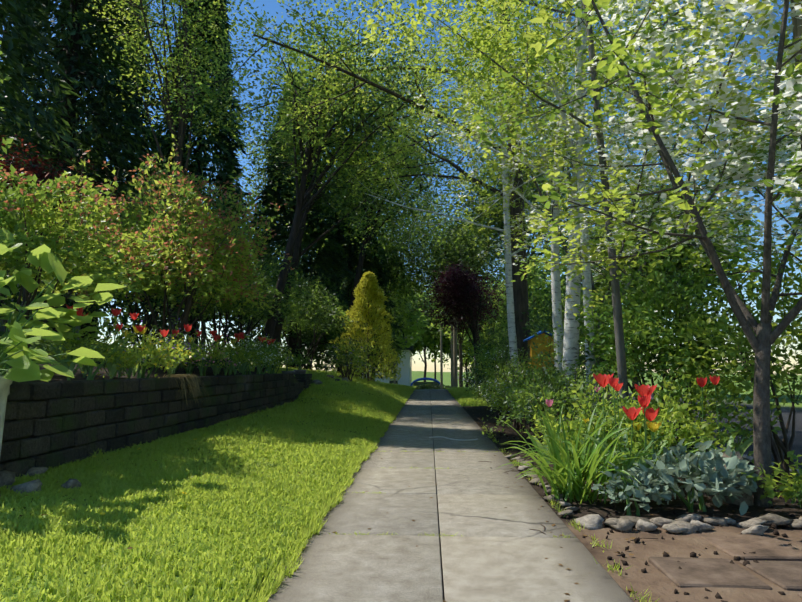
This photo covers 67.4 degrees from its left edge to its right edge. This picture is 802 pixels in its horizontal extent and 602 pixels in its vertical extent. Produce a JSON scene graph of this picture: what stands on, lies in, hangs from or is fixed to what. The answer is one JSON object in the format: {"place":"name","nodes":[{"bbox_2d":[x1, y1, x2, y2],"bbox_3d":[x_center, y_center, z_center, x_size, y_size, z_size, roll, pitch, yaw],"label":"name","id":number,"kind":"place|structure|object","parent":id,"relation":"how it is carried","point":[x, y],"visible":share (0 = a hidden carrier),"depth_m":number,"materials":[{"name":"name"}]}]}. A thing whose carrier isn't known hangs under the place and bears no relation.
{"place":"outdoors","nodes":[
{"label":"outdoors","id":0,"kind":"place"},
{"bbox_2d":[0,331,801,601],"bbox_3d":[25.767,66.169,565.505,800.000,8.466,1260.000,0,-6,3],"label":"ground","id":1,"kind":"structure","parent":0,"point":[662,587],"depth_m":3.81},
{"bbox_2d":[0,41,10,226],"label":"tree","id":2,"kind":"object","parent":1,"relation":"on","point":[6,77],"visible":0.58,"depth_m":7.28,"materials":[{"name":"green plant"}]},
{"bbox_2d":[0,376,12,454],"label":"white planter","id":3,"kind":"object","parent":1,"relation":"on","point":[5,384],"visible":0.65,"depth_m":3.46,"materials":[{"name":"white"}]},
{"bbox_2d":[0,118,97,339],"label":"tree","id":4,"kind":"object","parent":1,"relation":"on","point":[77,327],"depth_m":23.72,"materials":[{"name":"plant"}]},
{"bbox_2d":[0,0,101,329],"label":"conifer","id":5,"kind":"object","parent":1,"relation":"on","point":[14,13],"visible":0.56,"depth_m":14.56,"materials":[{"name":"green plant"}]},
{"bbox_2d":[0,307,104,381],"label":"leaf plant","id":6,"kind":"object","parent":1,"relation":"on","point":[23,360],"visible":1,"depth_m":3.43,"materials":[{"name":"green plant"}]},
{"bbox_2d":[0,134,120,319],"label":"japanese maple","id":7,"kind":"object","parent":1,"relation":"on","point":[36,170],"visible":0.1,"depth_m":9.49,"materials":[{"name":"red plant"}]},
{"bbox_2d":[0,227,126,371],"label":"leaf plant","id":8,"kind":"object","parent":1,"relation":"on","point":[44,257],"visible":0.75,"depth_m":4.55,"materials":[{"name":"green plant"}]},
{"bbox_2d":[0,136,167,367],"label":"shrub","id":9,"kind":"object","parent":1,"relation":"on","point":[26,201],"visible":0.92,"depth_m":5.45,"materials":[{"name":"green plant"}]},
{"bbox_2d":[0,0,171,332],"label":"conifer","id":10,"kind":"object","parent":1,"relation":"on","point":[74,56],"visible":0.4,"depth_m":18.93,"materials":[{"name":"green plant"}]},
{"bbox_2d":[26,309,146,379],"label":"bed plant","id":11,"kind":"object","parent":1,"relation":"on","point":[105,348],"visible":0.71,"depth_m":5.19,"materials":[{"name":"green plant"}]},
{"bbox_2d":[23,0,167,342],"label":"conifer","id":12,"kind":"object","parent":1,"relation":"on","point":[127,177],"visible":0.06,"depth_m":26.27,"materials":[{"name":"green plant"}]},
{"bbox_2d":[30,86,196,190],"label":"tree","id":13,"kind":"object","parent":1,"relation":"on","point":[109,148],"depth_m":31.35,"materials":[{"name":"green plant"}]},
{"bbox_2d":[12,165,244,358],"bbox_3d":[-5.158,-0.786,11.774,3.681,4.020,4.533,0,-6,3],"label":"shrub","id":14,"kind":"object","parent":1,"relation":"on","point":[146,316],"depth_m":11.53,"materials":[{"name":"green plant"}]},
{"bbox_2d":[82,325,194,377],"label":"bed plant","id":15,"kind":"object","parent":1,"relation":"on","point":[150,350],"visible":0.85,"depth_m":6.07,"materials":[{"name":"green plant"}]},
{"bbox_2d":[0,373,311,477],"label":"retaining wall","id":16,"kind":"structure","parent":1,"relation":"on","point":[61,435],"depth_m":5.02,"materials":[{"name":"grey stone"}]},
{"bbox_2d":[48,305,276,380],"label":"tulips","id":17,"kind":"object","parent":1,"relation":"on","point":[140,328],"visible":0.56,"depth_m":6.42,"materials":[{"name":"green"}]},
{"bbox_2d":[34,134,294,371],"bbox_3d":[-3.321,-0.683,8.895,3.534,3.510,3.956,0,-6,3],"label":"photinia shrub","id":18,"kind":"object","parent":1,"relation":"on","point":[200,257],"visible":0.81,"depth_m":8.43,"materials":[{"name":"green plant"}]},
{"bbox_2d":[126,317,206,376],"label":"bed plant","id":19,"kind":"object","parent":1,"relation":"on","point":[192,350],"visible":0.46,"depth_m":7.06,"materials":[{"name":"green plant"}]},
{"bbox_2d":[68,0,276,339],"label":"tree","id":20,"kind":"object","parent":1,"relation":"on","point":[187,59],"visible":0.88,"depth_m":15.53,"materials":[{"name":"green plant"}]},
{"bbox_2d":[108,325,237,377],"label":"tulips","id":21,"kind":"object","parent":1,"relation":"on","point":[188,368],"visible":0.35,"depth_m":6.27,"materials":[{"name":"green"}]},
{"bbox_2d":[99,0,259,348],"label":"conifer","id":22,"kind":"object","parent":1,"relation":"on","point":[225,167],"visible":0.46,"depth_m":24.64,"materials":[{"name":"green plant"}]},
{"bbox_2d":[163,374,210,403],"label":"trailing plant","id":23,"kind":"object","parent":1,"relation":"on","point":[192,376],"visible":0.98,"depth_m":6.45,"materials":[{"name":"green plant"}]},
{"bbox_2d":[103,167,284,351],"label":"tree","id":24,"kind":"object","parent":1,"relation":"on","point":[203,337],"visible":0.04,"depth_m":42.52,"materials":[{"name":"green plant"}]},
{"bbox_2d":[180,335,237,375],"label":"bed plant","id":25,"kind":"object","parent":1,"relation":"on","point":[210,355],"visible":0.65,"depth_m":7.88,"materials":[{"name":"green plant"}]},
{"bbox_2d":[148,227,286,367],"bbox_3d":[-3.739,-0.095,12.494,2.925,3.184,2.775,4,-8,-35],"label":"shrub","id":26,"kind":"object","parent":1,"relation":"on","point":[270,290],"visible":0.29,"depth_m":12.29,"materials":[{"name":"green plant"}]},
{"bbox_2d":[200,332,256,374],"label":"bed plant","id":27,"kind":"object","parent":1,"relation":"on","point":[237,356],"visible":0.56,"depth_m":8.91,"materials":[{"name":"green plant"}]},
{"bbox_2d":[179,219,318,353],"bbox_3d":[-3.761,-0.104,14.755,3.412,3.761,3.864,-4,-8,33],"label":"shrub","id":28,"kind":"object","parent":1,"relation":"on","point":[292,281],"visible":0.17,"depth_m":14.82,"materials":[{"name":"green plant"}]},
{"bbox_2d":[221,334,280,374],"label":"bed plant","id":29,"kind":"object","parent":1,"relation":"on","point":[256,353],"visible":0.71,"depth_m":9.79,"materials":[{"name":"green plant"}]},
{"bbox_2d":[242,335,292,373],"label":"bed plant","id":30,"kind":"object","parent":1,"relation":"on","point":[272,353],"visible":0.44,"depth_m":10.72,"materials":[{"name":"green plant"}]},
{"bbox_2d":[248,330,294,373],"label":"bed plant","id":31,"kind":"object","parent":1,"relation":"on","point":[277,342],"visible":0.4,"depth_m":11.57,"materials":[{"name":"green plant"}]},
{"bbox_2d":[262,334,293,373],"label":"bed plant","id":32,"kind":"object","parent":1,"relation":"on","point":[280,364],"visible":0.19,"depth_m":12.64,"materials":[{"name":"green plant"}]},
{"bbox_2d":[201,95,358,367],"bbox_3d":[-5.378,-3.082,28.049,8.316,13.176,7.357,-5,-8,36],"label":"tree","id":33,"kind":"object","parent":1,"relation":"on","point":[257,187],"visible":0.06,"depth_m":27.28,"materials":[{"name":"green plant"}]},
{"bbox_2d":[220,77,370,371],"bbox_3d":[-4.004,-3.134,24.013,5.781,12.533,5.824,0,-6,3],"label":"dark evergreen","id":34,"kind":"object","parent":1,"relation":"on","point":[283,237],"visible":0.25,"depth_m":23.46,"materials":[{"name":"green plant"}]},
{"bbox_2d":[243,248,349,367],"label":"shrub","id":35,"kind":"object","parent":1,"relation":"on","point":[308,277],"visible":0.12,"depth_m":21.66,"materials":[{"name":"green plant"}]},
{"bbox_2d":[247,267,353,369],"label":"shrub","id":36,"kind":"object","parent":1,"relation":"on","point":[313,311],"visible":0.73,"depth_m":18.32,"materials":[{"name":"green plant"}]},
{"bbox_2d":[292,349,309,369],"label":"plant","id":37,"kind":"object","parent":1,"relation":"on","point":[303,358],"visible":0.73,"depth_m":13.58,"materials":[{"name":"green plant"}]},
{"bbox_2d":[0,363,659,601],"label":"lawn grass","id":38,"kind":"structure","parent":1,"relation":"on","point":[166,474],"depth_m":3.50,"materials":[{"name":"green plant"}]},
{"bbox_2d":[188,0,484,371],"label":"tree","id":39,"kind":"object","parent":1,"relation":"on","point":[303,197],"visible":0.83,"depth_m":13.37,"materials":[{"name":"green plant"}]},
{"bbox_2d":[219,5,456,367],"bbox_3d":[-2.063,-3.167,17.286,7.369,10.453,5.361,0,-6,3],"label":"tree","id":40,"kind":"object","parent":1,"relation":"on","point":[298,253],"visible":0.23,"depth_m":16.94,"materials":[{"name":"green plant"}]},
{"bbox_2d":[311,289,381,374],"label":"shrub","id":41,"kind":"object","parent":1,"relation":"on","point":[337,333],"visible":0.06,"depth_m":25.35,"materials":[{"name":"green plant"}]},
{"bbox_2d":[320,337,375,380],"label":"shrub","id":42,"kind":"object","parent":1,"relation":"on","point":[358,362],"visible":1,"depth_m":16.43,"materials":[{"name":"green plant"}]},
{"bbox_2d":[299,168,406,379],"bbox_3d":[-2.492,-1.907,27.760,5.373,11.498,5.229,0,-6,3],"label":"dark evergreen","id":43,"kind":"object","parent":1,"relation":"on","point":[375,264],"visible":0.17,"depth_m":26.75,"materials":[{"name":"green plant"}]},
{"bbox_2d":[329,324,381,378],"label":"shrub","id":44,"kind":"object","parent":1,"relation":"on","point":[358,348],"visible":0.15,"depth_m":21.38,"materials":[{"name":"green plant"}]},
{"bbox_2d":[328,271,403,381],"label":"golden conifer","id":45,"kind":"object","parent":1,"relation":"on","point":[368,281],"visible":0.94,"depth_m":18.82,"materials":[{"name":"yellow plant"}]},
{"bbox_2d":[352,334,413,385],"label":"white house","id":46,"kind":"structure","parent":1,"relation":"on","point":[406,374],"depth_m":65.60,"materials":[{"name":"paint"}]},
{"bbox_2d":[363,289,424,378],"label":"tree","id":47,"kind":"object","parent":1,"relation":"on","point":[418,317],"depth_m":64.59,"materials":[{"name":"green plant"}]},
{"bbox_2d":[363,258,428,364],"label":"shrub","id":48,"kind":"object","parent":1,"relation":"on","point":[414,328],"visible":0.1,"depth_m":47.89,"materials":[{"name":"green plant"}]},
{"bbox_2d":[313,37,481,372],"bbox_3d":[-0.001,-3.782,23.544,7.486,13.792,6.401,0,-6,3],"label":"tree","id":49,"kind":"object","parent":1,"relation":"on","point":[365,241],"visible":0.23,"depth_m":22.96,"materials":[{"name":"green plant"}]},
{"bbox_2d":[0,375,801,535],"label":"garden rocks","id":50,"kind":"object","parent":1,"relation":"on","point":[753,526],"visible":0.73,"depth_m":3.62,"materials":[{"name":"grey stone"}]},
{"bbox_2d":[352,170,450,380],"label":"tree","id":51,"kind":"object","parent":1,"relation":"on","point":[390,287],"visible":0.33,"depth_m":29.71,"materials":[{"name":"green plant"}]},
{"bbox_2d":[163,0,645,399],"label":"street tree","id":52,"kind":"object","parent":1,"relation":"on","point":[520,295],"visible":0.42,"depth_m":12.45,"materials":[{"name":"green plant"}]},
{"bbox_2d":[20,371,801,601],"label":"ground debris","id":53,"kind":"object","parent":1,"relation":"on","point":[694,554],"visible":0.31,"depth_m":3.41,"materials":[{"name":"brown plant"}]},
{"bbox_2d":[410,377,439,388],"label":"car","id":54,"kind":"object","parent":1,"relation":"on","point":[416,383],"visible":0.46,"depth_m":62.94,"materials":[{"name":"blue metal"}]},
{"bbox_2d":[406,276,445,381],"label":"tree","id":55,"kind":"object","parent":1,"relation":"on","point":[428,358],"depth_m":99.17,"materials":[{"name":"green plant"}]},
{"bbox_2d":[413,383,450,388],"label":"hedge","id":56,"kind":"object","parent":1,"relation":"on","point":[420,386],"visible":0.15,"depth_m":57.56,"materials":[{"name":"green plant"}]},
{"bbox_2d":[407,292,457,381],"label":"tree","id":57,"kind":"object","parent":1,"relation":"on","point":[427,341],"visible":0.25,"depth_m":73.80,"materials":[{"name":"green plant"}]},
{"bbox_2d":[425,291,484,386],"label":"tree","id":58,"kind":"object","parent":1,"relation":"on","point":[465,356],"visible":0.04,"depth_m":78.97,"materials":[{"name":"green plant"}]},
{"bbox_2d":[408,208,504,384],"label":"tree","id":59,"kind":"object","parent":1,"relation":"on","point":[459,263],"visible":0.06,"depth_m":32.78,"materials":[{"name":"green plant"}]},
{"bbox_2d":[414,261,506,388],"bbox_3d":[2.714,0.953,23.725,3.671,5.577,4.701,3,-7,-21],"label":"purple plum","id":60,"kind":"object","parent":1,"relation":"on","point":[460,294],"visible":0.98,"depth_m":23.52,"materials":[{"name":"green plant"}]},
{"bbox_2d":[422,234,503,387],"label":"tree","id":61,"kind":"object","parent":1,"relation":"on","point":[460,339],"visible":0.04,"depth_m":40.50,"materials":[{"name":"green plant"}]},
{"bbox_2d":[393,185,533,386],"bbox_3d":[2.840,-0.661,28.105,7.126,9.847,5.286,-4,-8,35],"label":"tree","id":62,"kind":"object","parent":1,"relation":"on","point":[450,258],"visible":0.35,"depth_m":28.14,"materials":[{"name":"green plant"}]},
{"bbox_2d":[428,268,502,346],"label":"tree","id":63,"kind":"object","parent":1,"relation":"on","point":[432,332],"depth_m":68.98,"materials":[{"name":"green plant"}]},
{"bbox_2d":[442,281,504,361],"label":"tree","id":64,"kind":"object","parent":1,"relation":"on","point":[464,344],"visible":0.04,"depth_m":60.83,"materials":[{"name":"green plant"}]},
{"bbox_2d":[334,0,625,410],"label":"birch tree","id":65,"kind":"object","parent":1,"relation":"on","point":[510,311],"visible":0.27,"depth_m":11.80,"materials":[{"name":"green plant"}]},
{"bbox_2d":[462,324,509,409],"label":"shrub","id":66,"kind":"object","parent":1,"relation":"on","point":[476,366],"visible":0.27,"depth_m":13.86,"materials":[{"name":"green plant"}]},
{"bbox_2d":[477,299,507,352],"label":"shrub","id":67,"kind":"object","parent":1,"relation":"on","point":[493,331],"visible":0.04,"depth_m":23.93,"materials":[{"name":"green plant"}]},
{"bbox_2d":[459,323,526,414],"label":"shrub","id":68,"kind":"object","parent":1,"relation":"on","point":[488,355],"visible":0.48,"depth_m":12.36,"materials":[{"name":"green plant"}]},
{"bbox_2d":[473,302,532,365],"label":"shrub","id":69,"kind":"object","parent":1,"relation":"on","point":[489,331],"visible":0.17,"depth_m":20.14,"materials":[{"name":"green plant"}]},
{"bbox_2d":[472,343,539,422],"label":"shrub","id":70,"kind":"object","parent":1,"relation":"on","point":[500,366],"visible":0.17,"depth_m":10.73,"materials":[{"name":"green plant"}]},
{"bbox_2d":[475,347,552,431],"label":"shrub","id":71,"kind":"object","parent":1,"relation":"on","point":[515,422],"visible":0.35,"depth_m":9.30,"materials":[{"name":"green plant"}]},
{"bbox_2d":[421,97,612,302],"bbox_3d":[3.818,-1.742,19.647,7.030,10.047,4.719,-5,-8,35],"label":"tree","id":72,"kind":"object","parent":1,"relation":"on","point":[500,223],"visible":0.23,"depth_m":19.87,"materials":[{"name":"green plant"}]},
{"bbox_2d":[479,246,564,373],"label":"shrub","id":73,"kind":"object","parent":1,"relation":"on","point":[533,281],"visible":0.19,"depth_m":45.77,"materials":[{"name":"green plant"}]},
{"bbox_2d":[494,297,550,357],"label":"shrub","id":74,"kind":"object","parent":1,"relation":"on","point":[501,332],"visible":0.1,"depth_m":17.29,"materials":[{"name":"green plant"}]},
{"bbox_2d":[479,336,589,440],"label":"shrub","id":75,"kind":"object","parent":1,"relation":"on","point":[499,404],"visible":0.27,"depth_m":7.92,"materials":[{"name":"green plant"}]},
{"bbox_2d":[486,304,582,378],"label":"shrub","id":76,"kind":"object","parent":1,"relation":"on","point":[531,320],"visible":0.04,"depth_m":14.67,"materials":[{"name":"green plant"}]},
{"bbox_2d":[523,330,554,381],"bbox_3d":[2.281,1.255,9.666,0.544,1.566,0.440,0,-6,3],"label":"little library box","id":77,"kind":"object","parent":1,"relation":"on","point":[530,340],"visible":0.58,"depth_m":9.56,"materials":[{"name":"yellow paint"}]},
{"bbox_2d":[482,350,628,441],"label":"shrub","id":78,"kind":"object","parent":1,"relation":"on","point":[543,390],"visible":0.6,"depth_m":6.52,"materials":[{"name":"green plant"}]},
{"bbox_2d":[519,275,605,415],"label":"shrub","id":79,"kind":"object","parent":1,"relation":"on","point":[532,314],"visible":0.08,"depth_m":12.10,"materials":[{"name":"green plant"}]},
{"bbox_2d":[429,0,698,430],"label":"birch tree","id":80,"kind":"object","parent":1,"relation":"on","point":[556,293],"visible":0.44,"depth_m":9.18,"materials":[{"name":"green plant"}]},
{"bbox_2d":[404,0,733,431],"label":"birch tree","id":81,"kind":"object","parent":1,"relation":"on","point":[571,344],"visible":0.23,"depth_m":8.17,"materials":[{"name":"green plant"}]},
{"bbox_2d":[515,409,622,477],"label":"daylily clump","id":82,"kind":"object","parent":1,"relation":"on","point":[569,433],"visible":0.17,"depth_m":5.30,"materials":[{"name":"green plant"}]},
{"bbox_2d":[357,0,789,452],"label":"slender tree","id":83,"kind":"object","parent":1,"relation":"on","point":[617,310],"visible":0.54,"depth_m":6.03,"materials":[{"name":"green plant"}]},
{"bbox_2d":[496,400,660,504],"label":"daylily clump","id":84,"kind":"object","parent":1,"relation":"on","point":[563,472],"visible":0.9,"depth_m":4.30,"materials":[{"name":"green plant"}]},
{"bbox_2d":[367,0,801,431],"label":"birch tree","id":85,"kind":"object","parent":1,"relation":"on","point":[586,274],"visible":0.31,"depth_m":8.16,"materials":[{"name":"green plant"}]},
{"bbox_2d":[539,186,647,390],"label":"tree","id":86,"kind":"object","parent":1,"relation":"on","point":[564,288],"visible":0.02,"depth_m":34.88,"materials":[{"name":"green plant"}]},
{"bbox_2d":[525,275,665,401],"bbox_3d":[3.001,0.757,9.517,2.203,2.613,3.233,0,-6,3],"label":"shrub","id":87,"kind":"object","parent":1,"relation":"on","point":[581,346],"visible":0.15,"depth_m":9.21,"materials":[{"name":"green plant"}]},
{"bbox_2d":[532,387,659,464],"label":"tulips","id":88,"kind":"object","parent":1,"relation":"on","point":[549,403],"visible":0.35,"depth_m":5.68,"materials":[{"name":"green plant"}]},
{"bbox_2d":[393,0,801,388],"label":"utility poles","id":89,"kind":"object","parent":1,"relation":"on","point":[797,27],"visible":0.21,"depth_m":35.60,"materials":[{"name":"brown wood"}]},
{"bbox_2d":[400,0,801,432],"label":"dogwood tree","id":90,"kind":"object","parent":1,"relation":"on","point":[640,210],"visible":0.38,"depth_m":8.28,"materials":[{"name":"green plant"}]},
{"bbox_2d":[583,418,661,482],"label":"yellow tulips","id":91,"kind":"object","parent":1,"relation":"on","point":[653,427],"visible":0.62,"depth_m":4.30,"materials":[{"name":"green"}]},
{"bbox_2d":[458,377,799,473],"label":"kerb","id":92,"kind":"structure","parent":1,"relation":"on","point":[747,457],"depth_m":6.34,"materials":[{"name":"concrete"}]},
{"bbox_2d":[524,374,735,473],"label":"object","id":93,"kind":"object","parent":1,"relation":"on","point":[669,416],"visible":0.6,"depth_m":4.84,"materials":[{"name":"green plant"}]},
{"bbox_2d":[591,461,671,515],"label":"lamb's ear plant","id":94,"kind":"object","parent":1,"relation":"on","point":[619,483],"visible":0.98,"depth_m":3.92,"materials":[{"name":"green"}]},
{"bbox_2d":[467,0,801,506],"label":"dogwood tree","id":95,"kind":"object","parent":1,"relation":"on","point":[743,158],"visible":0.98,"depth_m":4.66,"materials":[{"name":"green plant"}]},
{"bbox_2d":[575,232,733,446],"bbox_3d":[2.856,0.512,6.780,1.632,2.493,2.289,0,-6,3],"label":"camellia shrub","id":96,"kind":"object","parent":1,"relation":"on","point":[649,310],"visible":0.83,"depth_m":6.46,"materials":[{"name":"green plant"}]},
{"bbox_2d":[578,373,752,502],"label":"tulips","id":97,"kind":"object","parent":1,"relation":"on","point":[644,392],"visible":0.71,"depth_m":4.41,"materials":[{"name":"red plant"}]},
{"bbox_2d":[559,160,772,394],"bbox_3d":[10.253,-0.965,24.657,8.406,9.827,7.502,-5,-8,39],"label":"tree","id":98,"kind":"object","parent":1,"relation":"on","point":[708,273],"visible":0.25,"depth_m":22.97,"materials":[{"name":"green plant"}]},
{"bbox_2d":[602,390,731,488],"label":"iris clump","id":99,"kind":"object","parent":1,"relation":"on","point":[663,445],"visible":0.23,"depth_m":4.74,"materials":[{"name":"green plant"}]},
{"bbox_2d":[569,220,791,446],"bbox_3d":[3.220,0.356,7.350,2.307,2.923,2.765,0,-6,3],"label":"shrub","id":100,"kind":"object","parent":1,"relation":"on","point":[644,295],"visible":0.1,"depth_m":7.08,"materials":[{"name":"green plant"}]},
{"bbox_2d":[597,352,787,471],"bbox_3d":[2.604,1.051,5.543,1.451,1.134,1.649,0,-6,3],"label":"shrub","id":101,"kind":"object","parent":1,"relation":"on","point":[722,410],"visible":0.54,"depth_m":5.28,"materials":[{"name":"green plant"}]},
{"bbox_2d":[627,438,758,515],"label":"leafy plant","id":102,"kind":"object","parent":1,"relation":"on","point":[703,465],"visible":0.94,"depth_m":3.93,"materials":[{"name":"green plant"}]},
{"bbox_2d":[648,534,801,597],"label":"paving stones","id":103,"kind":"object","parent":1,"relation":"on","point":[783,570],"visible":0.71,"depth_m":2.86,"materials":[{"name":"beige stone"}]},
{"bbox_2d":[658,228,801,480],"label":"shrub","id":104,"kind":"object","parent":1,"relation":"on","point":[779,447],"visible":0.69,"depth_m":5.28,"materials":[{"name":"green plant"}]},
{"bbox_2d":[713,5,801,208],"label":"tree","id":105,"kind":"object","parent":1,"relation":"on","point":[771,87],"visible":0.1,"depth_m":15.81,"materials":[{"name":"green plant"}]},
{"bbox_2d":[743,450,801,506],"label":"shrub","id":106,"kind":"object","parent":1,"relation":"on","point":[771,493],"visible":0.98,"depth_m":3.94,"materials":[{"name":"green plant"}]},
{"bbox_2d":[0,0,801,374],"label":"sky","id":107,"kind":"structure","parent":0,"point":[272,6],"materials":[{"name":"blue"}]},
{"bbox_2d":[263,389,632,601],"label":"sidewalk","id":108,"kind":"structure","parent":0,"point":[496,551],"depth_m":3.39,"materials":[{"name":"concrete"}]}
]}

